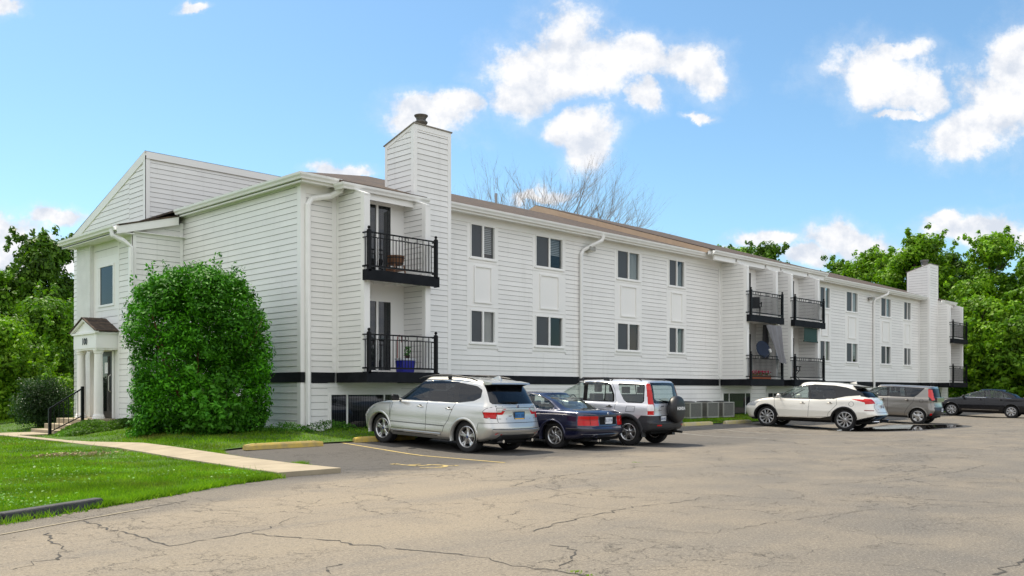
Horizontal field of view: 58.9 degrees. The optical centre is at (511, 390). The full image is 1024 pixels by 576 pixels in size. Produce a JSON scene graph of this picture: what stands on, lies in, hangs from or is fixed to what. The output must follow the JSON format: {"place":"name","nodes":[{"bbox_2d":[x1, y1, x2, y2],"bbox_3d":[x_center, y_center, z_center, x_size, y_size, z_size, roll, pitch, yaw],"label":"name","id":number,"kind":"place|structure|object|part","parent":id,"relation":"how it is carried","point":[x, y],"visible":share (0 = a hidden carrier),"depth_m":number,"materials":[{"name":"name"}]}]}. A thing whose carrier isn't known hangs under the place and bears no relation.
{"place":"outdoors","nodes":[
{"label":"outdoors","id":0,"kind":"place"},
{"bbox_2d":[0,432,340,476],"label":"sidewalk","id":1,"kind":"structure","parent":0,"point":[288,469],"depth_m":17.37,"materials":[{"name":"concrete"}]},
{"bbox_2d":[0,411,944,511],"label":"lawn","id":2,"kind":"structure","parent":0,"point":[97,438],"depth_m":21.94,"materials":[{"name":"plant"}]},
{"bbox_2d":[0,257,42,341],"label":"tree","id":3,"kind":"object","parent":2,"relation":"on","point":[7,302],"visible":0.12,"depth_m":49.30,"materials":[{"name":"green plant"}]},
{"bbox_2d":[0,313,68,419],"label":"tree","id":4,"kind":"object","parent":2,"relation":"on","point":[17,355],"visible":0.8,"depth_m":35.33,"materials":[{"name":"green plant"}]},
{"bbox_2d":[0,280,73,409],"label":"tree","id":5,"kind":"object","parent":2,"relation":"on","point":[49,319],"visible":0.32,"depth_m":43.51,"materials":[{"name":"green plant"}]},
{"bbox_2d":[0,354,73,416],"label":"tree","id":6,"kind":"object","parent":2,"relation":"on","point":[67,378],"visible":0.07,"depth_m":36.85,"materials":[{"name":"green plant"}]},
{"bbox_2d":[2,225,73,339],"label":"tree","id":7,"kind":"object","parent":2,"relation":"on","point":[43,258],"visible":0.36,"depth_m":50.88,"materials":[{"name":"green plant"}]},
{"bbox_2d":[6,375,75,427],"bbox_3d":[-15.819,0.440,30.444,1.920,2.006,2.047,0,0,44],"label":"clipped bush","id":8,"kind":"object","parent":2,"relation":"on","point":[35,404],"visible":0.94,"depth_m":30.11,"materials":[{"name":"green plant"}]},
{"bbox_2d":[48,386,83,434],"bbox_3d":[-13.550,0.630,27.566,1.004,1.540,0.088,0,0,-39],"label":"handrail","id":9,"kind":"object","parent":2,"relation":"on","point":[50,430],"visible":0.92,"depth_m":27.60,"materials":[{"name":"black metal"}]},
{"bbox_2d":[5,449,130,457],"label":"dry clippings","id":10,"kind":"object","parent":2,"relation":"on","point":[74,453],"visible":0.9,"depth_m":18.72,"materials":[{"name":"beige plant"}]},
{"bbox_2d":[51,417,136,436],"bbox_3d":[-12.475,1.099,27.186,2.144,0.632,2.405,0,0,44],"label":"ground cover","id":11,"kind":"object","parent":2,"relation":"on","point":[85,427],"visible":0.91,"depth_m":26.83,"materials":[{"name":"green plant"}]},
{"bbox_2d":[0,436,270,506],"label":"clover","id":12,"kind":"object","parent":2,"relation":"on","point":[11,496],"visible":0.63,"depth_m":13.98,"materials":[{"name":"green plant"}]},
{"bbox_2d":[2,435,268,473],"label":"edge grass","id":13,"kind":"structure","parent":2,"relation":"on","point":[126,451],"depth_m":19.45,"materials":[{"name":"green plant"}]},
{"bbox_2d":[119,252,276,438],"bbox_3d":[-8.154,-0.990,23.598,4.092,5.104,3.934,0,0,44],"label":"bush","id":14,"kind":"object","parent":2,"relation":"on","point":[181,298],"visible":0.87,"depth_m":22.63,"materials":[{"name":"green plant"}]},
{"bbox_2d":[178,364,252,435],"bbox_3d":[-7.162,0.343,22.129,1.014,2.026,1.863,0,0,44],"label":"bush","id":15,"kind":"object","parent":2,"relation":"on","point":[207,418],"visible":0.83,"depth_m":22.01,"materials":[{"name":"green plant"}]},
{"bbox_2d":[209,448,294,462],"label":"edge grass","id":16,"kind":"structure","parent":2,"relation":"on","point":[220,451],"depth_m":18.64,"materials":[{"name":"green plant"}]},
{"bbox_2d":[259,420,367,433],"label":"weeds","id":17,"kind":"object","parent":2,"relation":"on","point":[308,429],"visible":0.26,"depth_m":23.98,"materials":[{"name":"green plant"}]},
{"bbox_2d":[31,113,967,433],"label":"apartment building","id":18,"kind":"structure","parent":2,"relation":"on","point":[537,297],"depth_m":30.14,"materials":[{"name":"white paint"}]},
{"bbox_2d":[98,262,113,307],"bbox_3d":[-13.054,-3.425,29.614,1.350,1.430,0.445,0,0,44],"label":"stair window","id":19,"kind":"structure","parent":18,"relation":"in","point":[105,272],"depth_m":29.47,"materials":[{"name":"white paint"}]},
{"bbox_2d":[103,351,111,417],"bbox_3d":[-13.251,-0.200,29.476,1.100,2.160,0.118,0,0,44],"label":"entrance door","id":20,"kind":"structure","parent":18,"relation":"in","point":[107,356],"depth_m":29.36,"materials":[{"name":"black"}]},
{"bbox_2d":[327,387,400,428],"bbox_3d":[-4.194,0.615,26.030,0.037,1.430,2.600,0,0,44],"label":"basement window","id":21,"kind":"structure","parent":18,"relation":"in","point":[351,405],"depth_m":25.73,"materials":[{"name":"black glass"}]},
{"bbox_2d":[370,298,392,371],"bbox_3d":[-3.990,-1.590,25.761,0.045,2.100,1.500,0,0,44],"label":"sliding door","id":22,"kind":"structure","parent":18,"relation":"in","point":[381,310],"depth_m":26.01,"materials":[{"name":"white paint"}]},
{"bbox_2d":[370,201,392,270],"bbox_3d":[-3.990,-4.340,25.761,0.045,2.100,1.500,0,0,44],"label":"sliding door","id":23,"kind":"structure","parent":18,"relation":"in","point":[381,214],"depth_m":26.01,"materials":[{"name":"white paint"}]},
{"bbox_2d":[386,255,405,272],"bbox_3d":[-3.303,-3.548,25.753,0.506,0.564,0.506,0,0,44],"label":"barrel planter","id":24,"kind":"object","parent":18,"relation":"on","point":[390,259],"visible":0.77,"depth_m":25.59,"materials":[{"name":"brown wood"}]},
{"bbox_2d":[394,358,415,371],"bbox_3d":[-3.015,-0.720,25.618,0.360,0.390,0.500,0,0,44],"label":"cool box","id":25,"kind":"object","parent":18,"relation":"on","point":[403,370],"visible":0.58,"depth_m":25.47,"materials":[{"name":"blue plastic"}]},
{"bbox_2d":[403,346,410,357],"bbox_3d":[-2.957,-1.099,25.680,0.224,0.365,0.223,0,0,15],"label":"potted plant","id":26,"kind":"object","parent":25,"relation":"on","point":[407,352],"visible":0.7,"depth_m":25.64,"materials":[{"name":"green plant"}]},
{"bbox_2d":[469,223,496,261],"bbox_3d":[-1.144,-4.827,29.563,0.645,1.311,1.225,0,0,44],"label":"window","id":27,"kind":"structure","parent":18,"relation":"in","point":[477,232],"depth_m":29.33,"materials":[{"name":"white paint"}]},
{"bbox_2d":[469,309,496,344],"bbox_3d":[-1.144,-2.076,29.563,0.645,1.277,1.225,0,0,44],"label":"window","id":28,"kind":"structure","parent":18,"relation":"in","point":[480,320],"depth_m":29.35,"materials":[{"name":"white paint"}]},
{"bbox_2d":[534,235,564,271],"bbox_3d":[1.104,-4.827,31.866,0.645,1.311,1.548,0,0,44],"label":"window","id":29,"kind":"structure","parent":18,"relation":"in","point":[542,243],"depth_m":31.56,"materials":[{"name":"white paint"}]},
{"bbox_2d":[534,315,564,348],"bbox_3d":[1.104,-2.076,31.866,0.645,1.277,1.548,0,0,44],"label":"window","id":30,"kind":"structure","parent":18,"relation":"in","point":[542,323],"depth_m":31.49,"materials":[{"name":"white paint"}]},
{"bbox_2d":[616,249,640,282],"bbox_3d":[4.287,-4.827,35.128,0.645,1.311,1.556,0,0,44],"label":"window","id":31,"kind":"structure","parent":18,"relation":"in","point":[626,260],"depth_m":34.90,"materials":[{"name":"white paint"}]},
{"bbox_2d":[616,322,640,352],"bbox_3d":[4.287,-2.076,35.128,0.645,1.277,1.556,0,0,44],"label":"window","id":32,"kind":"structure","parent":18,"relation":"in","point":[626,332],"depth_m":34.90,"materials":[{"name":"white paint"}]},
{"bbox_2d":[668,259,685,288],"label":"window","id":33,"kind":"structure","parent":18,"relation":"in","point":[674,271],"depth_m":37.25,"materials":[{"name":"white paint"}]},
{"bbox_2d":[668,327,685,354],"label":"window","id":34,"kind":"structure","parent":18,"relation":"in","point":[674,337],"depth_m":37.25,"materials":[{"name":"white paint"}]},
{"bbox_2d":[722,389,751,413],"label":"basement window","id":35,"kind":"structure","parent":18,"relation":"in","point":[740,397],"depth_m":40.76,"materials":[{"name":"white paint"}]},
{"bbox_2d":[749,332,751,353],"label":"sliding door","id":36,"kind":"structure","parent":18,"relation":"in","point":[750,333],"depth_m":40.87,"materials":[{"name":"white paint"}]},
{"bbox_2d":[749,271,751,289],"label":"sliding door","id":37,"kind":"structure","parent":18,"relation":"in","point":[750,272],"depth_m":40.87,"materials":[{"name":"white paint"}]},
{"bbox_2d":[752,297,761,314],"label":"balcony chair","id":38,"kind":"object","parent":18,"relation":"on","point":[757,302],"visible":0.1,"depth_m":40.66,"materials":[{"name":"black"}]},
{"bbox_2d":[752,370,770,378],"bbox_3d":[10.861,-0.721,39.698,0.314,0.391,1.652,0,0,44],"label":"flower box","id":39,"kind":"object","parent":18,"relation":"on","point":[762,373],"visible":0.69,"depth_m":39.58,"materials":[{"name":"brown ceramic"}]},
{"bbox_2d":[756,341,771,357],"bbox_3d":[11.054,-1.810,39.315,0.689,0.752,0.723,0,0,44],"label":"satellite dish","id":40,"kind":"object","parent":18,"relation":"attached to","point":[763,348],"visible":1,"depth_m":39.47,"materials":[{"name":"blue metal"}]},
{"bbox_2d":[761,325,768,358],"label":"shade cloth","id":41,"kind":"object","parent":18,"relation":"hanging from","point":[765,338],"visible":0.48,"depth_m":40.74,"materials":[{"name":"grey fabric"}]},
{"bbox_2d":[766,324,785,363],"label":"tarpaulin","id":42,"kind":"object","parent":18,"relation":"hanging from","point":[775,332],"visible":1,"depth_m":40.17,"materials":[{"name":"grey fabric"}]},
{"bbox_2d":[766,389,792,397],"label":"basement window","id":43,"kind":"structure","parent":18,"relation":"in","point":[769,392],"depth_m":43.27,"materials":[{"name":"white paint"}]},
{"bbox_2d":[793,336,794,379],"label":"sliding door","id":44,"kind":"structure","parent":18,"relation":"in","point":[793,336],"depth_m":43.78,"materials":[{"name":"white paint"}]},
{"bbox_2d":[793,279,794,319],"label":"sliding door","id":45,"kind":"structure","parent":18,"relation":"in","point":[793,279],"depth_m":43.78,"materials":[{"name":"white paint"}]},
{"bbox_2d":[803,327,817,342],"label":"roll blind","id":46,"kind":"object","parent":18,"relation":"hanging from","point":[810,334],"visible":1,"depth_m":42.78,"materials":[{"name":"teal fabric"}]},
{"bbox_2d":[820,286,830,309],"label":"window","id":47,"kind":"structure","parent":18,"relation":"in","point":[823,291],"depth_m":46.93,"materials":[{"name":"white paint"}]},
{"bbox_2d":[820,340,830,361],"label":"window","id":48,"kind":"structure","parent":18,"relation":"in","point":[823,343],"depth_m":46.90,"materials":[{"name":"white paint"}]},
{"bbox_2d":[846,291,858,313],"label":"window","id":49,"kind":"structure","parent":18,"relation":"in","point":[850,296],"depth_m":49.25,"materials":[{"name":"white paint"}]},
{"bbox_2d":[846,342,858,363],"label":"window","id":50,"kind":"structure","parent":18,"relation":"in","point":[850,354],"depth_m":49.25,"materials":[{"name":"white paint"}]},
{"bbox_2d":[880,345,890,364],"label":"window","id":51,"kind":"structure","parent":18,"relation":"in","point":[884,349],"depth_m":52.50,"materials":[{"name":"white paint"}]},
{"bbox_2d":[880,298,891,318],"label":"window","id":52,"kind":"structure","parent":18,"relation":"in","point":[884,301],"depth_m":52.50,"materials":[{"name":"white paint"}]},
{"bbox_2d":[903,347,910,365],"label":"window","id":53,"kind":"structure","parent":18,"relation":"in","point":[907,353],"depth_m":54.80,"materials":[{"name":"white paint"}]},
{"bbox_2d":[904,302,910,320],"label":"window","id":54,"kind":"structure","parent":18,"relation":"in","point":[907,305],"depth_m":54.80,"materials":[{"name":"white paint"}]},
{"bbox_2d":[454,148,679,236],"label":"bare tree","id":55,"kind":"object","parent":2,"relation":"on","point":[577,208],"visible":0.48,"depth_m":60.33,"materials":[{"name":"brown plant"}]},
{"bbox_2d":[684,401,701,418],"bbox_3d":[6.982,0.746,36.149,0.860,0.680,0.864,0,0,44],"label":"air conditioner","id":56,"kind":"object","parent":2,"relation":"on","point":[693,409],"visible":0.69,"depth_m":35.76,"materials":[{"name":"beige metal"}]},
{"bbox_2d":[696,401,718,417],"bbox_3d":[7.855,0.746,37.044,0.860,0.680,0.864,0,0,44],"label":"air conditioner","id":57,"kind":"object","parent":2,"relation":"on","point":[710,409],"visible":0.69,"depth_m":36.66,"materials":[{"name":"beige metal"}]},
{"bbox_2d":[712,401,733,416],"bbox_3d":[8.693,0.746,37.903,0.860,0.680,0.864,0,0,44],"label":"air conditioner","id":58,"kind":"object","parent":2,"relation":"on","point":[726,408],"visible":0.58,"depth_m":37.54,"materials":[{"name":"beige metal"}]},
{"bbox_2d":[717,240,755,253],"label":"tree","id":59,"kind":"object","parent":2,"relation":"on","point":[745,249],"visible":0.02,"depth_m":81.36,"materials":[{"name":"green plant"}]},
{"bbox_2d":[748,240,789,262],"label":"tree","id":60,"kind":"object","parent":2,"relation":"on","point":[770,251],"visible":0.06,"depth_m":79.32,"materials":[{"name":"green plant"}]},
{"bbox_2d":[820,255,855,276],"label":"tree","id":61,"kind":"object","parent":2,"relation":"on","point":[837,267],"visible":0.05,"depth_m":85.30,"materials":[{"name":"green plant"}]},
{"bbox_2d":[840,244,897,282],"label":"tree","id":62,"kind":"object","parent":2,"relation":"on","point":[864,264],"visible":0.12,"depth_m":79.09,"materials":[{"name":"green plant"}]},
{"bbox_2d":[863,222,959,299],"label":"tree","id":63,"kind":"object","parent":2,"relation":"on","point":[917,248],"visible":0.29,"depth_m":72.94,"materials":[{"name":"green plant"}]},
{"bbox_2d":[937,249,993,293],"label":"tree","id":64,"kind":"object","parent":2,"relation":"on","point":[956,263],"visible":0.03,"depth_m":75.06,"materials":[{"name":"green plant"}]},
{"bbox_2d":[943,225,1023,302],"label":"tree","id":65,"kind":"object","parent":2,"relation":"on","point":[995,251],"visible":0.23,"depth_m":68.67,"materials":[{"name":"green plant"}]},
{"bbox_2d":[948,289,1023,397],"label":"tree","id":66,"kind":"object","parent":2,"relation":"on","point":[977,308],"visible":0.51,"depth_m":60.14,"materials":[{"name":"green plant"}]},
{"bbox_2d":[963,310,1023,396],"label":"tree","id":67,"kind":"object","parent":2,"relation":"on","point":[1012,360],"visible":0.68,"depth_m":58.75,"materials":[{"name":"green plant"}]},
{"bbox_2d":[984,235,1023,315],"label":"tree","id":68,"kind":"object","parent":2,"relation":"on","point":[1019,270],"visible":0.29,"depth_m":66.67,"materials":[{"name":"green plant"}]},
{"bbox_2d":[0,412,1023,575],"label":"parking lot","id":69,"kind":"structure","parent":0,"point":[365,499],"depth_m":10.21,"materials":[{"name":"grey asphalt"}]},
{"bbox_2d":[0,498,103,522],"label":"kerb","id":70,"kind":"structure","parent":69,"relation":"on","point":[9,514],"depth_m":10.06,"materials":[{"name":"grey concrete"}]},
{"bbox_2d":[0,501,109,524],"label":"weed tufts","id":71,"kind":"object","parent":69,"relation":"on","point":[98,506],"visible":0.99,"depth_m":9.90,"materials":[{"name":"green plant"}]},
{"bbox_2d":[0,507,150,534],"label":"edge line","id":72,"kind":"object","parent":69,"relation":"on","point":[74,520],"visible":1,"depth_m":9.61,"materials":[{"name":"paint"}]},
{"bbox_2d":[99,472,286,506],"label":"edge grass","id":73,"kind":"structure","parent":69,"relation":"on","point":[149,494],"depth_m":12.28,"materials":[{"name":"green plant"}]},
{"bbox_2d":[243,440,322,449],"bbox_3d":[-5.017,1.188,19.986,0.186,0.139,2.000,0,0,41],"label":"parking stop","id":74,"kind":"object","parent":69,"relation":"on","point":[274,445],"visible":1,"depth_m":19.85,"materials":[{"name":"yellow paint"}]},
{"bbox_2d":[285,460,310,464],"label":"weed tufts","id":75,"kind":"object","parent":69,"relation":"on","point":[306,462],"visible":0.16,"depth_m":16.71,"materials":[{"name":"green plant"}]},
{"bbox_2d":[352,435,415,442],"bbox_3d":[-3.156,1.169,22.467,0.184,0.139,1.850,0,0,44],"label":"parking stop","id":76,"kind":"object","parent":69,"relation":"on","point":[372,438],"visible":0.56,"depth_m":22.12,"materials":[{"name":"yellow paint"}]},
{"bbox_2d":[344,443,504,462],"bbox_3d":[-2.076,1.304,19.457,0.090,0.139,5.656,0,0,-43],"label":"stall line","id":77,"kind":"object","parent":69,"relation":"on","point":[416,454],"visible":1,"depth_m":19.47,"materials":[{"name":"yellow paint"}]},
{"bbox_2d":[399,464,457,467],"bbox_3d":[-1.735,1.373,16.640,1.354,0.001,0.764,0,0,20],"label":"accessible symbol","id":78,"kind":"object","parent":69,"relation":"on","point":[429,464],"visible":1,"depth_m":16.70,"materials":[{"name":"yellow paint"}]},
{"bbox_2d":[366,374,539,452],"bbox_3d":[-1.515,0.454,21.656,4.582,1.740,2.318,3,2,40],"label":"estate car","id":79,"kind":"object","parent":69,"relation":"on","point":[471,414],"visible":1,"depth_m":20.48,"materials":[{"name":"silver metal"}]},
{"bbox_3d":[-2.383,0.538,21.304,1.260,0.682,0.206,3,2,40],"label":"front door","id":80,"kind":"part","parent":79,"relation":"part of","materials":[{"name":"silver metal"}]},
{"bbox_3d":[-2.296,-0.008,21.364,1.114,0.444,0.189,0,0,42],"label":"window glass","id":81,"kind":"part","parent":79,"relation":"part of","materials":[{"name":"black glass"}]},
{"bbox_3d":[-1.645,0.005,20.760,0.573,0.449,0.128,3,2,40],"label":"window glass","id":82,"kind":"part","parent":79,"relation":"part of","materials":[{"name":"black glass"}]},
{"bbox_3d":[-1.634,0.583,20.599,0.957,0.686,0.098,3,2,40],"label":"rear door","id":83,"kind":"part","parent":79,"relation":"part of","materials":[{"name":"silver metal"}]},
{"bbox_3d":[-1.359,0.021,20.512,0.214,0.442,0.117,0,0,40],"label":"window glass","id":84,"kind":"part","parent":79,"relation":"part of","materials":[{"name":"black glass"}]},
{"bbox_3d":[-0.954,0.051,20.170,0.660,0.394,0.107,3,2,40],"label":"window glass","id":85,"kind":"part","parent":79,"relation":"part of","materials":[{"name":"black glass"}]},
{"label":"rear window","id":86,"kind":"part","parent":79,"relation":"part of","materials":[{"name":"black glass"}]},
{"bbox_2d":[15,449,1023,575],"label":"pavement cracks","id":87,"kind":"object","parent":69,"relation":"on","point":[571,557],"visible":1,"depth_m":8.52,"materials":[{"name":"grey asphalt"}]},
{"bbox_2d":[527,391,623,448],"bbox_3d":[0.526,0.662,23.119,4.799,1.346,2.198,3,2,39],"label":"coupe","id":88,"kind":"object","parent":69,"relation":"on","point":[561,425],"visible":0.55,"depth_m":21.67,"materials":[{"name":"blue paint"}]},
{"bbox_2d":[541,377,685,444],"bbox_3d":[2.419,0.489,24.285,4.481,1.719,2.278,2,1,37],"label":"off road car","id":89,"kind":"object","parent":69,"relation":"on","point":[648,416],"visible":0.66,"depth_m":23.00,"materials":[{"name":"silver metal"}]},
{"bbox_3d":[1.452,0.470,23.958,1.184,0.513,0.087,2,1,37],"label":"front door","id":90,"kind":"part","parent":89,"relation":"part of","materials":[{"name":"silver metal"}]},
{"bbox_3d":[2.238,0.510,23.336,0.976,0.492,0.052,2,1,37],"label":"rear door","id":91,"kind":"part","parent":89,"relation":"part of","materials":[{"name":"silver metal"}]},
{"bbox_2d":[682,421,712,425],"bbox_3d":[6.658,1.169,32.521,0.185,0.139,1.850,0,0,44],"label":"parking stop","id":92,"kind":"object","parent":69,"relation":"on","point":[697,423],"visible":0.99,"depth_m":32.37,"materials":[{"name":"concrete"}]},
{"bbox_2d":[723,419,751,423],"bbox_3d":[8.577,1.169,34.490,0.184,0.139,1.850,0,0,44],"label":"parking stop","id":93,"kind":"object","parent":69,"relation":"on","point":[735,421],"visible":0.99,"depth_m":34.29,"materials":[{"name":"concrete"}]},
{"bbox_2d":[682,421,952,438],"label":"stall lines","id":94,"kind":"object","parent":69,"relation":"on","point":[782,429],"visible":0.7,"depth_m":31.31,"materials":[{"name":"yellow paint"}]},
{"bbox_2d":[746,382,888,429],"bbox_3d":[11.085,0.483,33.205,4.980,1.726,2.358,2,1,37],"label":"crossover car","id":95,"kind":"object","parent":69,"relation":"on","point":[844,406],"visible":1,"depth_m":32.16,"materials":[{"name":"white paint"}]},
{"bbox_3d":[10.095,0.609,32.819,1.335,0.670,0.103,2,1,37],"label":"front door","id":96,"kind":"part","parent":95,"relation":"part of","materials":[{"name":"white paint"}]},
{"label":"rear door","id":97,"kind":"part","parent":95,"relation":"part of","materials":[{"name":"white paint"}]},
{"bbox_3d":[11.055,0.056,32.245,0.955,0.506,0.179,2,1,37],"label":"window glass","id":98,"kind":"part","parent":95,"relation":"part of","materials":[{"name":"black glass"}]},
{"bbox_3d":[11.756,0.029,31.739,0.938,0.387,0.138,0,0,36],"label":"window glass","id":99,"kind":"part","parent":95,"relation":"part of","materials":[{"name":"black glass"}]},
{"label":"rear window","id":100,"kind":"part","parent":95,"relation":"part of","materials":[{"name":"black glass"}]},
{"bbox_2d":[828,424,971,431],"bbox_3d":[14.589,1.377,33.963,3.230,0.001,9.368,0,0,44],"label":"damp patch","id":101,"kind":"object","parent":69,"relation":"on","point":[903,424],"visible":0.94,"depth_m":32.34,"materials":[{"name":"black liquid"}]},
{"bbox_2d":[837,425,961,430],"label":"puddle water","id":102,"kind":"structure","parent":101,"relation":"on","point":[900,427],"depth_m":34.05,"materials":[{"name":"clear liquid"}]},
{"bbox_2d":[870,384,943,423],"bbox_3d":[16.386,0.444,39.200,4.156,1.788,2.278,3,2,38],"label":"hatchback","id":103,"kind":"object","parent":69,"relation":"on","point":[918,404],"visible":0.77,"depth_m":37.95,"materials":[{"name":"grey paint"}]},
{"bbox_3d":[15.566,0.015,38.888,1.045,0.380,0.170,0,0,42],"label":"window glass","id":104,"kind":"part","parent":103,"relation":"part of","materials":[{"name":"grey glass"}]},
{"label":"front door","id":105,"kind":"part","parent":103,"relation":"part of","materials":[{"name":"grey paint"}]},
{"bbox_3d":[16.266,0.028,38.280,0.671,0.384,0.086,3,2,38],"label":"window glass","id":106,"kind":"part","parent":103,"relation":"part of","materials":[{"name":"grey glass"}]},
{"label":"rear door","id":107,"kind":"part","parent":103,"relation":"part of","materials":[{"name":"grey paint"}]},
{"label":"window glass","id":108,"kind":"part","parent":103,"relation":"part of","materials":[{"name":"black glass"}]},
{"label":"rear window","id":109,"kind":"part","parent":103,"relation":"part of","materials":[{"name":"blue glass"}]},
{"bbox_2d":[942,389,1023,417],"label":"saloon car","id":110,"kind":"object","parent":69,"relation":"on","point":[1012,406],"visible":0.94,"depth_m":46.62,"materials":[{"name":"black paint"}]},
{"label":"front door","id":111,"kind":"part","parent":110,"relation":"part of","materials":[{"name":"black paint"}]},
{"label":"rear door","id":112,"kind":"part","parent":110,"relation":"part of","materials":[{"name":"black paint"}]},
{"bbox_2d":[0,0,1023,290],"label":"sky","id":113,"kind":"structure","parent":0,"point":[838,128],"materials":[{"name":"blue"}]}
]}

